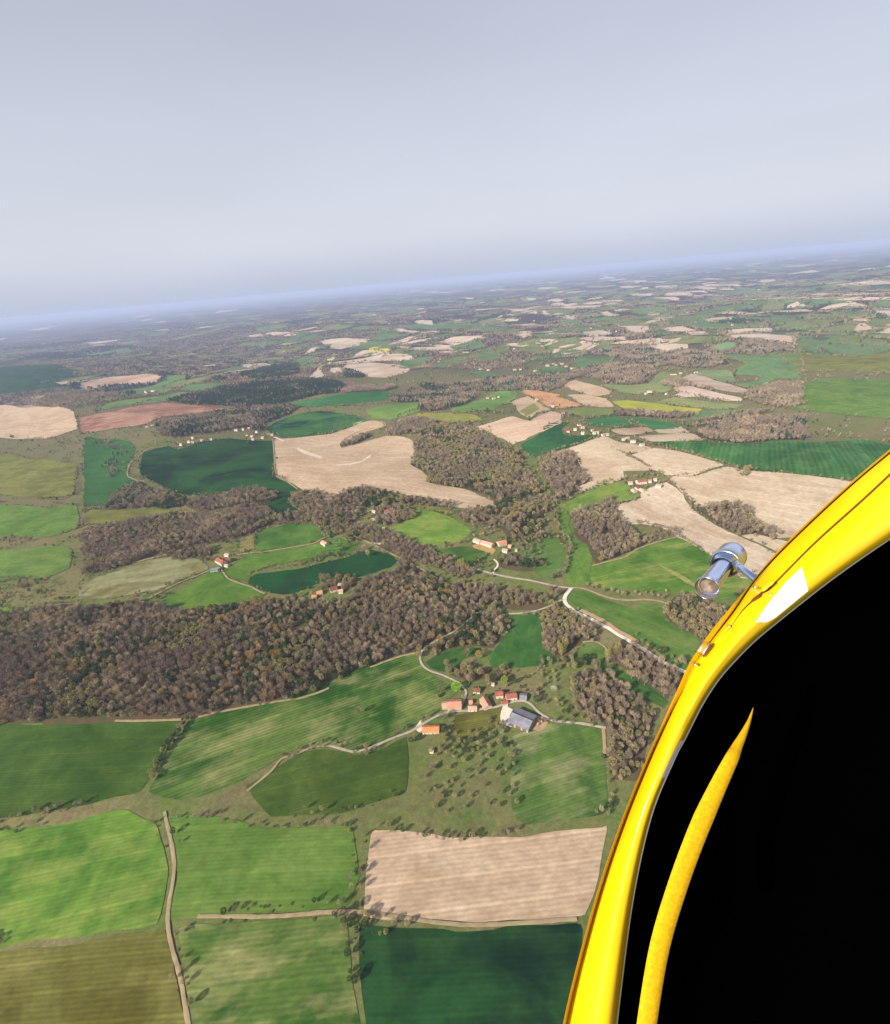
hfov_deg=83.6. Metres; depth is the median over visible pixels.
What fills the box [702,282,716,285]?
ploughed field
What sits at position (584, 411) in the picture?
pasture
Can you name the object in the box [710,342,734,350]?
pasture
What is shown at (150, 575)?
dry pasture
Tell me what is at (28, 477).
pasture
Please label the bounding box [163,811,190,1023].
farm track
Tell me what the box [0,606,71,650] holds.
trees
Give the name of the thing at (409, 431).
woodland floor
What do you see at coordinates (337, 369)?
ploughed field
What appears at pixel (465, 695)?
lane
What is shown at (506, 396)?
pasture
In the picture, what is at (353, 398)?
wheat field
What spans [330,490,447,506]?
woodland floor
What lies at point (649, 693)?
meadow
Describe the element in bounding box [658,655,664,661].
bare tree
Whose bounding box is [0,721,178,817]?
wheat field
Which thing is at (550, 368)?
wheat field
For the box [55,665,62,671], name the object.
budding tree
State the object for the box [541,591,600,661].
woodland floor
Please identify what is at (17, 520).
wheat field
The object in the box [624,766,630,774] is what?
budding tree
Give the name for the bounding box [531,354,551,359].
wheat field
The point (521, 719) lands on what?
farm barn
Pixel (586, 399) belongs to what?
ploughed field
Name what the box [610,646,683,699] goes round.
woodland floor
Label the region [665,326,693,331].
ploughed field
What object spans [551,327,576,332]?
wheat field
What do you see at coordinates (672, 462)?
ploughed field
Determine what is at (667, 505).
ploughed field
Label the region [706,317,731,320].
ploughed field
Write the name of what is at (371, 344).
wheat field
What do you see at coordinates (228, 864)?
wheat field
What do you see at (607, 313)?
ploughed field
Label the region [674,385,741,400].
ploughed field
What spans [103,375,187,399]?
pasture
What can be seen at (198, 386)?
meadow
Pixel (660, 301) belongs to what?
wheat field
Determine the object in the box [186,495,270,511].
woodland floor
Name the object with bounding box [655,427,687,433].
ploughed field
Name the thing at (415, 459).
ochre woodland
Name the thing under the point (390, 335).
wheat field
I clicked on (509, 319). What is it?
ploughed field
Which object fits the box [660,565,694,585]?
dry ground
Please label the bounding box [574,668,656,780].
woodland floor
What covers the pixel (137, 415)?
red ploughed field
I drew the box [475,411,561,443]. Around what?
ploughed field
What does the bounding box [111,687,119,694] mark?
bare tree
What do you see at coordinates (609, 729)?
bare tree
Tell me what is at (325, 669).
bare tree
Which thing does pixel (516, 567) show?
woodland floor
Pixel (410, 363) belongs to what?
wheat field
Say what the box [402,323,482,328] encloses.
wheat field
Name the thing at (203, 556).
woodland floor
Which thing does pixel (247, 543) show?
bare plot
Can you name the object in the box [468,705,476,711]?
house
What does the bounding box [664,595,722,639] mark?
woodland floor
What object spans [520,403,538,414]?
pasture
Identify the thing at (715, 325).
wheat field
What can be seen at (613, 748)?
bare tree
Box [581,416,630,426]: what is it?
wheat field
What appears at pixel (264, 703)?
field edge
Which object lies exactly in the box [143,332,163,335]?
wheat field
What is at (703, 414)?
pasture
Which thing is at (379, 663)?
field edge
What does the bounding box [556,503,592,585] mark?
valley meadow
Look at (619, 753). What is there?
budding tree
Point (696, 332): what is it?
ploughed field
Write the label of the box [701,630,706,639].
bare tree
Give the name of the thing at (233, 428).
woodland floor
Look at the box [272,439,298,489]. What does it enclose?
farm track
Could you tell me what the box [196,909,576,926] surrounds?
farm track
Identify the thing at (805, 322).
pasture land
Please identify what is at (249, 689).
evergreen tree
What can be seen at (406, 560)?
farm track
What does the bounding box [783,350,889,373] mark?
meadow
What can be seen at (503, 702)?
outhouse
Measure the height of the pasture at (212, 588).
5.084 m
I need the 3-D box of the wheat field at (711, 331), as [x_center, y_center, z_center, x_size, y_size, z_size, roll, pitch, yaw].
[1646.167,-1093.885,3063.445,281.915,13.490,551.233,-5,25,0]
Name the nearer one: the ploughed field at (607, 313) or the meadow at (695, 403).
the meadow at (695, 403)
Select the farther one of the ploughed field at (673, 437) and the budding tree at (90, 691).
the ploughed field at (673, 437)
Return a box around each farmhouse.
[214,557,227,565]
[480,540,494,547]
[495,690,503,698]
[505,691,517,700]
[636,479,647,484]
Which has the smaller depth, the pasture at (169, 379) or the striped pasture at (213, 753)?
the striped pasture at (213, 753)
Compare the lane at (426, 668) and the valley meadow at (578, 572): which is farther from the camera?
the valley meadow at (578, 572)
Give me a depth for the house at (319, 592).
784.88 m
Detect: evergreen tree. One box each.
[58,708,65,715]
[71,708,79,717]
[73,675,81,682]
[77,711,84,718]
[85,613,91,618]
[86,711,93,716]
[247,684,255,692]
[296,678,302,685]
[344,947,351,956]
[351,975,358,983]
[352,900,358,908]
[356,968,362,977]
[362,920,368,928]
[490,673,498,681]
[575,657,584,665]
[582,653,591,660]
[632,705,639,712]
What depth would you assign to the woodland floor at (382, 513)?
1026.95 m
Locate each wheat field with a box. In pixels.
[0,364,74,395]
[0,504,79,536]
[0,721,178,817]
[82,437,136,506]
[114,348,132,353]
[138,438,299,518]
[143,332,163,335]
[168,815,359,919]
[246,737,408,816]
[248,549,397,594]
[255,522,336,550]
[267,411,368,436]
[286,391,390,406]
[295,356,315,367]
[300,334,319,340]
[303,537,356,560]
[348,341,399,349]
[359,923,581,1023]
[372,332,406,339]
[392,356,435,367]
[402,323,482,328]
[426,647,481,671]
[433,357,465,367]
[468,371,498,377]
[474,351,501,361]
[488,613,560,667]
[509,386,525,391]
[521,422,597,456]
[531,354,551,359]
[536,366,566,372]
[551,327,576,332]
[568,590,699,668]
[572,355,612,367]
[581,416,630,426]
[627,417,678,429]
[646,297,664,302]
[653,440,889,479]
[688,323,761,328]
[706,329,716,338]
[724,353,802,388]
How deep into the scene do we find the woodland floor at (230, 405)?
2242.63 m
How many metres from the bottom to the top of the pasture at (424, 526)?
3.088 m
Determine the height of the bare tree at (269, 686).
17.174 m
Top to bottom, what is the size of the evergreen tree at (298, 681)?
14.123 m
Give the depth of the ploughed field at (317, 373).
3007.42 m
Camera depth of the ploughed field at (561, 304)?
6865.34 m
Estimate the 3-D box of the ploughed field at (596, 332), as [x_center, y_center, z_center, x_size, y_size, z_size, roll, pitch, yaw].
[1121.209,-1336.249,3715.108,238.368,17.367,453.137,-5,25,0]
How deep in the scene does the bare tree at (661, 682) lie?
560.89 m
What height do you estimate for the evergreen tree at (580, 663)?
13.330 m
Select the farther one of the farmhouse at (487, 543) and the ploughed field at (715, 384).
the ploughed field at (715, 384)
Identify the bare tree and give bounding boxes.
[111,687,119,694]
[116,692,124,702]
[124,696,130,704]
[135,690,141,698]
[234,695,241,704]
[261,676,266,683]
[265,681,272,690]
[321,665,326,675]
[439,711,446,719]
[578,681,585,690]
[581,669,587,679]
[607,726,614,736]
[607,746,615,755]
[619,695,625,705]
[621,733,628,742]
[631,719,637,727]
[637,738,645,749]
[641,674,648,684]
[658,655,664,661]
[658,677,664,687]
[669,685,676,695]
[678,654,686,662]
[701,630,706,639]
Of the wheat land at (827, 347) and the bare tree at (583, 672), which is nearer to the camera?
the bare tree at (583, 672)
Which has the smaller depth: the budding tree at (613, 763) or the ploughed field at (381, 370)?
the budding tree at (613, 763)
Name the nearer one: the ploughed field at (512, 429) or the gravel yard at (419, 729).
the gravel yard at (419, 729)
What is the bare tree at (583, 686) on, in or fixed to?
on the woodland floor at (639, 756)
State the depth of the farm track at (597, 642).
639.52 m
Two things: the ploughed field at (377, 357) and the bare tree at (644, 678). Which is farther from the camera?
the ploughed field at (377, 357)
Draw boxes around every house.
[316,590,322,595]
[320,540,329,546]
[422,724,439,734]
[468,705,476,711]
[497,539,506,546]
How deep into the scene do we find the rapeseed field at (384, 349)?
3890.73 m
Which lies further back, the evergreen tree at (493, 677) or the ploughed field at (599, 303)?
the ploughed field at (599, 303)
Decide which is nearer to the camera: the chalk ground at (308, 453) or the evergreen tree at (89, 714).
the evergreen tree at (89, 714)
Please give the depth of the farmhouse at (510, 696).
572.96 m
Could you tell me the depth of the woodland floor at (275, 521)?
1023.30 m
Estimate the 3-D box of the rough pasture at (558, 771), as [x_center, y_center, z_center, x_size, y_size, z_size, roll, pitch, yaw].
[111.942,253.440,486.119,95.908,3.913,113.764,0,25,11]
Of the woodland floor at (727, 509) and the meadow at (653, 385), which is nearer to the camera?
the woodland floor at (727, 509)
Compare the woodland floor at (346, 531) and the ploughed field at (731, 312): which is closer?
the woodland floor at (346, 531)
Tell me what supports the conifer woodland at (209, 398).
on the ground at (412, 809)
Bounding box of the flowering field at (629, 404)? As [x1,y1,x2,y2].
[612,400,701,414]
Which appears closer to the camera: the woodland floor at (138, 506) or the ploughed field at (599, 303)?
the woodland floor at (138, 506)
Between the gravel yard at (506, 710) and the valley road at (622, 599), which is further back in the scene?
the valley road at (622, 599)
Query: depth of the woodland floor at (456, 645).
682.97 m
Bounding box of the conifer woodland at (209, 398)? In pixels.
[0,268,889,475]
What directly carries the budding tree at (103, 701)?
on the woodland floor at (104, 718)
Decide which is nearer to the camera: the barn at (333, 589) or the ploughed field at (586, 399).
the barn at (333, 589)
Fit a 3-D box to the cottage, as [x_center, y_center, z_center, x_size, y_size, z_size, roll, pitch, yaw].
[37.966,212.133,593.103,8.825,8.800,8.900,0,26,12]
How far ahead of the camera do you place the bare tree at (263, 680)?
612.18 m
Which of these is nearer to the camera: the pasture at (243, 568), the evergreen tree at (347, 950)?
the evergreen tree at (347, 950)
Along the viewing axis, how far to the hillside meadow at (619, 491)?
1061.42 m
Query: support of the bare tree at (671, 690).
on the ground at (412, 809)
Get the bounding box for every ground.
[0,243,889,1023]
[297,448,322,457]
[337,455,370,464]
[472,544,495,553]
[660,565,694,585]
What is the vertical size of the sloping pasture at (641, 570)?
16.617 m
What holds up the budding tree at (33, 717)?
on the woodland floor at (104, 718)
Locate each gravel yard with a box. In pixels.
[416,720,421,732]
[500,704,512,726]
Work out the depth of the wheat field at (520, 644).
656.79 m
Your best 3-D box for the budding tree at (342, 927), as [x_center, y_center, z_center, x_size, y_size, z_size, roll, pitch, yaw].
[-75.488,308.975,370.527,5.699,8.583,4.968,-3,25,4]
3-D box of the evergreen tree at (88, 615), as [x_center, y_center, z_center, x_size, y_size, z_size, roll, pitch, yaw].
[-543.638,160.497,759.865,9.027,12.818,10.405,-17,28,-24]
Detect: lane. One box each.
[329,700,605,752]
[419,612,477,686]
[461,686,466,709]
[509,599,563,614]
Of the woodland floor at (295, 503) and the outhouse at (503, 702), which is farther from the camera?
the woodland floor at (295, 503)
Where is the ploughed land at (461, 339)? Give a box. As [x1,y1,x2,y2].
[0,252,889,383]
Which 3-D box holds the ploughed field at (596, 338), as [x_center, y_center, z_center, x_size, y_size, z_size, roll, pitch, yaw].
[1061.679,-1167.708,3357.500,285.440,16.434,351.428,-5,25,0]
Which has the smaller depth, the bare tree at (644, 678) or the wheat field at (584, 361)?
the bare tree at (644, 678)
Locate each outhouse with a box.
[441,701,446,709]
[501,700,507,704]
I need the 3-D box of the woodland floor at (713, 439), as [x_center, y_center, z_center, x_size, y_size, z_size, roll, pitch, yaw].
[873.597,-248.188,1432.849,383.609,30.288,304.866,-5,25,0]
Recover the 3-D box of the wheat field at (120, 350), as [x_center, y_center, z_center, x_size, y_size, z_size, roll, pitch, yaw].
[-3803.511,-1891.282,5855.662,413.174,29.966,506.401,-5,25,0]
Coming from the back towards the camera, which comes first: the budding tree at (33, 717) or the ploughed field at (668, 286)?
the ploughed field at (668, 286)
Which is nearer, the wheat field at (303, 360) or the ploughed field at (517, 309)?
the wheat field at (303, 360)
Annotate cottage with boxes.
[473,686,480,693]
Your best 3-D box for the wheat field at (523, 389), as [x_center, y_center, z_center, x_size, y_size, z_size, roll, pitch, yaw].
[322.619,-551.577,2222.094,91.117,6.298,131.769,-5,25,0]
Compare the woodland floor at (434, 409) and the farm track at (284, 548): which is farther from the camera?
the woodland floor at (434, 409)
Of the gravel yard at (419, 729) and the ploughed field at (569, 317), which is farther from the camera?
the ploughed field at (569, 317)
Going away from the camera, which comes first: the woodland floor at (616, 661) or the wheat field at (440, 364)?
the woodland floor at (616, 661)
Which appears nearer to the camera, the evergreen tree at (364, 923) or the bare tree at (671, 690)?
the evergreen tree at (364, 923)
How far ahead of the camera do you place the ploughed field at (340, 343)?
4783.79 m
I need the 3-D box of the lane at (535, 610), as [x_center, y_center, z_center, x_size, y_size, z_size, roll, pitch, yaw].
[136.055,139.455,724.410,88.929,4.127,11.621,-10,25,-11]
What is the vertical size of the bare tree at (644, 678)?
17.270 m
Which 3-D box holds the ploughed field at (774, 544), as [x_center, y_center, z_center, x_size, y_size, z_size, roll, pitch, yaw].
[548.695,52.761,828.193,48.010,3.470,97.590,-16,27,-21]
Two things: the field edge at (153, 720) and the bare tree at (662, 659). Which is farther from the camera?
the bare tree at (662, 659)
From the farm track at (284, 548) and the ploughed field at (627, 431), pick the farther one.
the ploughed field at (627, 431)
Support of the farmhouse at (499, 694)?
on the ground at (412, 809)
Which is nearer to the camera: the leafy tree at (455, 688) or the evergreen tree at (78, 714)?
the evergreen tree at (78, 714)
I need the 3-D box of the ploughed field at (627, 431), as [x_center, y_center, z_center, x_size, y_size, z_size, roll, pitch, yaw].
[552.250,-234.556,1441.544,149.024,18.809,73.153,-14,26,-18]
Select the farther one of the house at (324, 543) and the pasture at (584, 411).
the pasture at (584, 411)
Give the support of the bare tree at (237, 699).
on the woodland floor at (104, 718)
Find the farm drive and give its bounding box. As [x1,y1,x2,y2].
[220,567,264,593]
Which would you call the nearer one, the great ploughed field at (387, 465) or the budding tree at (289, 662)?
the budding tree at (289, 662)
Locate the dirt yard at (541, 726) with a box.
[531,716,547,730]
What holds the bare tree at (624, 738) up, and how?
on the woodland floor at (639, 756)
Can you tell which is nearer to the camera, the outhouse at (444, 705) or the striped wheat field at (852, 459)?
the outhouse at (444, 705)
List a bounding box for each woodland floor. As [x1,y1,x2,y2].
[0,572,478,724]
[84,508,270,573]
[111,481,185,509]
[159,407,297,437]
[170,383,322,406]
[182,548,212,559]
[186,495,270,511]
[266,516,313,524]
[290,494,340,524]
[321,512,361,539]
[322,577,357,590]
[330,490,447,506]
[330,508,357,523]
[355,526,468,577]
[370,504,412,523]
[390,421,439,434]
[392,385,473,411]
[397,560,474,602]
[420,426,544,541]
[429,611,506,653]
[450,584,547,609]
[451,668,514,682]
[496,558,532,571]
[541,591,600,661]
[542,454,589,499]
[572,504,637,563]
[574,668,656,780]
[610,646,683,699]
[617,411,689,417]
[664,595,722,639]
[692,411,805,441]
[700,504,774,538]
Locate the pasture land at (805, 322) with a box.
[0,253,889,397]
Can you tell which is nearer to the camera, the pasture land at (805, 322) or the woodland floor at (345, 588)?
the woodland floor at (345, 588)
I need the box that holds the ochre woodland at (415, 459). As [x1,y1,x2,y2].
[1,422,517,696]
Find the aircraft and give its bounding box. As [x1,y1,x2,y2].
[563,450,889,1023]
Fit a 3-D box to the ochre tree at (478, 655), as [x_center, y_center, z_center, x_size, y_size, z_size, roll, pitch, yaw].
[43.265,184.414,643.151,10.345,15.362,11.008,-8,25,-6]
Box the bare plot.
[239,536,254,552]
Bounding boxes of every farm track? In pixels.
[127,447,154,480]
[149,570,208,597]
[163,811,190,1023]
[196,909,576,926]
[235,535,333,554]
[247,745,336,790]
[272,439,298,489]
[357,537,465,592]
[582,640,606,652]
[602,728,606,753]
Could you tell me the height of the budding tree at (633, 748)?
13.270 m
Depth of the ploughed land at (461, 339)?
4285.92 m
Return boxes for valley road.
[469,566,570,588]
[571,587,682,610]
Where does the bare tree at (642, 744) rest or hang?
on the woodland floor at (639, 756)
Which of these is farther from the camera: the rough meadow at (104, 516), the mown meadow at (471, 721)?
the rough meadow at (104, 516)
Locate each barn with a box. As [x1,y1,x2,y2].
[210,567,219,571]
[329,585,337,592]
[447,699,461,710]
[473,538,481,543]
[479,696,491,709]
[508,707,536,732]
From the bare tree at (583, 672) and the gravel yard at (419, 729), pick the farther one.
the bare tree at (583, 672)
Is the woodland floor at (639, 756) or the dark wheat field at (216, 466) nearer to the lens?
the woodland floor at (639, 756)
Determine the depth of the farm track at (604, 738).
513.71 m
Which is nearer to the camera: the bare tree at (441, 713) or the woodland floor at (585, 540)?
the bare tree at (441, 713)
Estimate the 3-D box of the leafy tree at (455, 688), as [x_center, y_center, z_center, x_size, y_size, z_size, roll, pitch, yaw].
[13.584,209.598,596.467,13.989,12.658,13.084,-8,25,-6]
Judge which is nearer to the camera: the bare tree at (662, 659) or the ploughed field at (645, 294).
the bare tree at (662, 659)
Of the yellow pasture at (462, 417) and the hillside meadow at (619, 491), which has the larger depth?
the yellow pasture at (462, 417)
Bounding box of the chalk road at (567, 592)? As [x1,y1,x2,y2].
[563,588,685,673]
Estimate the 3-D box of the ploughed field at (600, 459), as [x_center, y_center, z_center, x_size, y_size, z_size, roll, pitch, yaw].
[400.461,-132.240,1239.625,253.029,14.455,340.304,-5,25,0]
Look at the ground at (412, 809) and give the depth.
1135.53 m
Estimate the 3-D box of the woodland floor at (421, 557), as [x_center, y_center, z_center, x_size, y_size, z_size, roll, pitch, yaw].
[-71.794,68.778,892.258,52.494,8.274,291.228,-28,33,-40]
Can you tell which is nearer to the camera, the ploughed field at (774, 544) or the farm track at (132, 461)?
the ploughed field at (774, 544)
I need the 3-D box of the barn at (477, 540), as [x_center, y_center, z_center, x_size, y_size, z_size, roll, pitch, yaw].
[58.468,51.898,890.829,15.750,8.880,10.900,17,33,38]
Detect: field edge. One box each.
[114,718,181,721]
[132,548,183,562]
[198,687,328,717]
[370,652,414,667]
[592,536,677,565]
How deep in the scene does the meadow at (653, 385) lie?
1970.80 m
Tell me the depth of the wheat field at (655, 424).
1546.95 m
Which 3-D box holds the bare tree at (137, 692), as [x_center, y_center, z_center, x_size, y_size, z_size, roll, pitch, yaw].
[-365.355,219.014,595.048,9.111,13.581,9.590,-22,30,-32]
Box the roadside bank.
[580,609,638,642]
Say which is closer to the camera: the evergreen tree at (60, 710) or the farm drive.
the evergreen tree at (60, 710)
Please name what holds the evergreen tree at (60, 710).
on the woodland floor at (104, 718)
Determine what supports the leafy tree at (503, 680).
on the ground at (412, 809)
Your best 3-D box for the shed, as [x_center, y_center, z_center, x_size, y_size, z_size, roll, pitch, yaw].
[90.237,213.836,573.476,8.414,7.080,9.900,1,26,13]
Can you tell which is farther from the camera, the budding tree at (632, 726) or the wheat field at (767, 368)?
the wheat field at (767, 368)
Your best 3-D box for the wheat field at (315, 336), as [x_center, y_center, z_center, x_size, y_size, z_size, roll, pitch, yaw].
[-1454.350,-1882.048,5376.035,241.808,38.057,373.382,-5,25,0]
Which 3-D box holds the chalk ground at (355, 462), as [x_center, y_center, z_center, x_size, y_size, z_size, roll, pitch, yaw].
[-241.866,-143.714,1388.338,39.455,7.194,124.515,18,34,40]
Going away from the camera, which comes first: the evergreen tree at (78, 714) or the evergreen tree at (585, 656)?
the evergreen tree at (78, 714)
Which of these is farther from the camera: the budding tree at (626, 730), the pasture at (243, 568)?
the pasture at (243, 568)
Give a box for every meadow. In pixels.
[0,930,184,1023]
[83,509,169,524]
[95,392,191,410]
[181,383,223,390]
[406,504,454,514]
[432,546,487,563]
[453,708,500,739]
[522,537,565,579]
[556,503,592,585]
[558,482,640,513]
[600,666,668,707]
[602,372,681,393]
[656,397,742,408]
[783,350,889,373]
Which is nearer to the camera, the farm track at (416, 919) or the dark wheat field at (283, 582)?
the farm track at (416, 919)
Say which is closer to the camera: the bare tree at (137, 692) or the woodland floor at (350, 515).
the bare tree at (137, 692)
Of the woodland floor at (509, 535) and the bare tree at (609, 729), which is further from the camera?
the woodland floor at (509, 535)
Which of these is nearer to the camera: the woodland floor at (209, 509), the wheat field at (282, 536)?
the wheat field at (282, 536)
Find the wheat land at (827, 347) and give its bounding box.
[0,251,889,371]
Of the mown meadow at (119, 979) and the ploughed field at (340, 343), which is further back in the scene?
the ploughed field at (340, 343)
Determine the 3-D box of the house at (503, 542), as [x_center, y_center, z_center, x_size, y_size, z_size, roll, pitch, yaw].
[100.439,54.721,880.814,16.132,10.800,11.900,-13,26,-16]
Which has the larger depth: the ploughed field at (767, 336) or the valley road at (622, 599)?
the ploughed field at (767, 336)
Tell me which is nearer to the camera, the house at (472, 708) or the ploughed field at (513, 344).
the house at (472, 708)
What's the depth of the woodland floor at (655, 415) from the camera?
1634.15 m
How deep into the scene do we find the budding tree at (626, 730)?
510.93 m
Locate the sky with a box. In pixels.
[0,0,889,321]
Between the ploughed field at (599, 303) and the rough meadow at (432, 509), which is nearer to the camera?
the rough meadow at (432, 509)
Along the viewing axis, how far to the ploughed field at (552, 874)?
404.12 m
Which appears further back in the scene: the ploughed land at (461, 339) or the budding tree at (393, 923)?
the ploughed land at (461, 339)
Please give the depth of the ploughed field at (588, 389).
2012.49 m
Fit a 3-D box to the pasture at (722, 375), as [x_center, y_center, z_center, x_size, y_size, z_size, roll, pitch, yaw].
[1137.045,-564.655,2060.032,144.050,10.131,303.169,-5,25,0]
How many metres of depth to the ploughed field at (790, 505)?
998.97 m
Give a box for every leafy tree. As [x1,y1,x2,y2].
[450,682,461,690]
[500,675,507,682]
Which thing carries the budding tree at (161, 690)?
on the woodland floor at (104, 718)
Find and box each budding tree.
[27,715,35,722]
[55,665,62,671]
[84,687,91,694]
[97,700,104,706]
[157,688,164,695]
[186,996,193,1005]
[286,658,292,665]
[340,922,346,930]
[365,909,369,917]
[391,917,397,925]
[571,678,578,684]
[608,756,616,766]
[615,750,624,760]
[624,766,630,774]
[625,728,633,735]
[627,722,633,730]
[631,743,639,752]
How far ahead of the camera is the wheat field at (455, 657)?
653.85 m
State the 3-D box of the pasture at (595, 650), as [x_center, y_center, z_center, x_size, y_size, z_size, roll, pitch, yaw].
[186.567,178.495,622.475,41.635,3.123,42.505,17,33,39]
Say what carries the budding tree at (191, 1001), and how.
on the rough pasture at (283, 971)
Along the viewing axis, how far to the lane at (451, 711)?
543.49 m
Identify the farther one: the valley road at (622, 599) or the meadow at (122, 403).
the meadow at (122, 403)
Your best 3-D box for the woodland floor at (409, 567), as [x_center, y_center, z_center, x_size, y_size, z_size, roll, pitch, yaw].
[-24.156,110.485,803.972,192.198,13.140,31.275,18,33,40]
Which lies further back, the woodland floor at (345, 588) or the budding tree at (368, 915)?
the woodland floor at (345, 588)
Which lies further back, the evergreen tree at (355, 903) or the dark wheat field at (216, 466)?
the dark wheat field at (216, 466)
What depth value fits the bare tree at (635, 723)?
519.50 m
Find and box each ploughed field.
[0,405,77,438]
[80,374,160,388]
[80,403,222,433]
[265,332,291,335]
[273,420,493,507]
[309,366,323,377]
[321,338,369,348]
[330,367,341,373]
[344,363,409,377]
[350,350,413,361]
[363,825,606,922]
[394,328,437,332]
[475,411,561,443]
[496,319,518,320]
[507,343,543,346]
[508,308,536,313]
[512,396,550,417]
[523,390,583,407]
[550,436,653,490]
[551,302,576,305]
[563,315,574,319]
[564,380,611,395]
[567,394,613,406]
[581,336,627,340]
[583,300,621,304]
[584,330,612,335]
[602,311,618,315]
[610,427,653,434]
[614,482,774,578]
[617,324,648,332]
[630,448,722,475]
[632,293,653,295]
[638,433,702,441]
[654,285,676,288]
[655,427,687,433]
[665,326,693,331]
[669,467,850,537]
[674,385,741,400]
[682,374,746,392]
[686,331,706,334]
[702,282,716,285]
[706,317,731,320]
[713,311,746,313]
[728,328,786,341]
[742,534,786,550]
[774,334,795,343]
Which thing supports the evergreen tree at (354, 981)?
on the ground at (412, 809)
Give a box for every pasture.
[0,453,76,498]
[0,546,71,579]
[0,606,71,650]
[0,809,167,946]
[78,556,207,602]
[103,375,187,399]
[149,651,456,799]
[160,570,266,611]
[178,915,359,1023]
[225,540,346,581]
[366,402,420,418]
[391,509,469,545]
[408,412,481,422]
[451,390,517,412]
[510,723,606,824]
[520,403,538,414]
[559,407,614,415]
[573,642,606,667]
[590,537,756,598]
[691,410,753,418]
[696,370,736,381]
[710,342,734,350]
[784,378,889,417]
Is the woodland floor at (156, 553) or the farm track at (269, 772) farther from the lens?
the woodland floor at (156, 553)
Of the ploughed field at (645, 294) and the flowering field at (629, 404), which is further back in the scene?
the ploughed field at (645, 294)
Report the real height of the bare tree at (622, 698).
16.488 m
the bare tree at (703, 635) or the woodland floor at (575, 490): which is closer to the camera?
the bare tree at (703, 635)
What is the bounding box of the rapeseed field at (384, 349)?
[369,347,388,351]
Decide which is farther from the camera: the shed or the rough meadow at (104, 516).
the rough meadow at (104, 516)
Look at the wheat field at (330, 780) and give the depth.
493.05 m
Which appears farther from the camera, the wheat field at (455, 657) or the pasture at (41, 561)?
the pasture at (41, 561)
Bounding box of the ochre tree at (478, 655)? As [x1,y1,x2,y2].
[475,649,481,659]
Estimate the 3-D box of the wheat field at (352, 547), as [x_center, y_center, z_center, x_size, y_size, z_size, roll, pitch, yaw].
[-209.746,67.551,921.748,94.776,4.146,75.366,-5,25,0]
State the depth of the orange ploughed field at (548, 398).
1927.66 m
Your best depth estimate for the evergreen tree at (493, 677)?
599.90 m
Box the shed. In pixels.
[519,693,526,700]
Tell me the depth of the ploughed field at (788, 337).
2621.96 m
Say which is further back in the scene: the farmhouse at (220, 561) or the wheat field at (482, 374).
the wheat field at (482, 374)
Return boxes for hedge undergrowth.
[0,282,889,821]
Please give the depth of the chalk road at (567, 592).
662.30 m
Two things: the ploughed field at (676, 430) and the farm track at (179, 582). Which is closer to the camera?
the farm track at (179, 582)
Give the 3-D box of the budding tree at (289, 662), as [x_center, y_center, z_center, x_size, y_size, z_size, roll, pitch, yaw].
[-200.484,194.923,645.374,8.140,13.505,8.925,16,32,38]
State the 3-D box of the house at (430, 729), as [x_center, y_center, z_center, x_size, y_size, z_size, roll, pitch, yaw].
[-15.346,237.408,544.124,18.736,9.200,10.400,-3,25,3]
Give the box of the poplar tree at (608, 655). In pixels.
[606,646,610,660]
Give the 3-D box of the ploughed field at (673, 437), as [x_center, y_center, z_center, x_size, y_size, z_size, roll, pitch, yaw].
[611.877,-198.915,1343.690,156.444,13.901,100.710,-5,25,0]
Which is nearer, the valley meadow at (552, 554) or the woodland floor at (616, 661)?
the woodland floor at (616, 661)
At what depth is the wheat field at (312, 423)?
1867.41 m
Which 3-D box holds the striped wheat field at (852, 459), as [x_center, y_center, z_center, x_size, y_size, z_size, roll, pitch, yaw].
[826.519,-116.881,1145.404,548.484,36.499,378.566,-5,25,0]

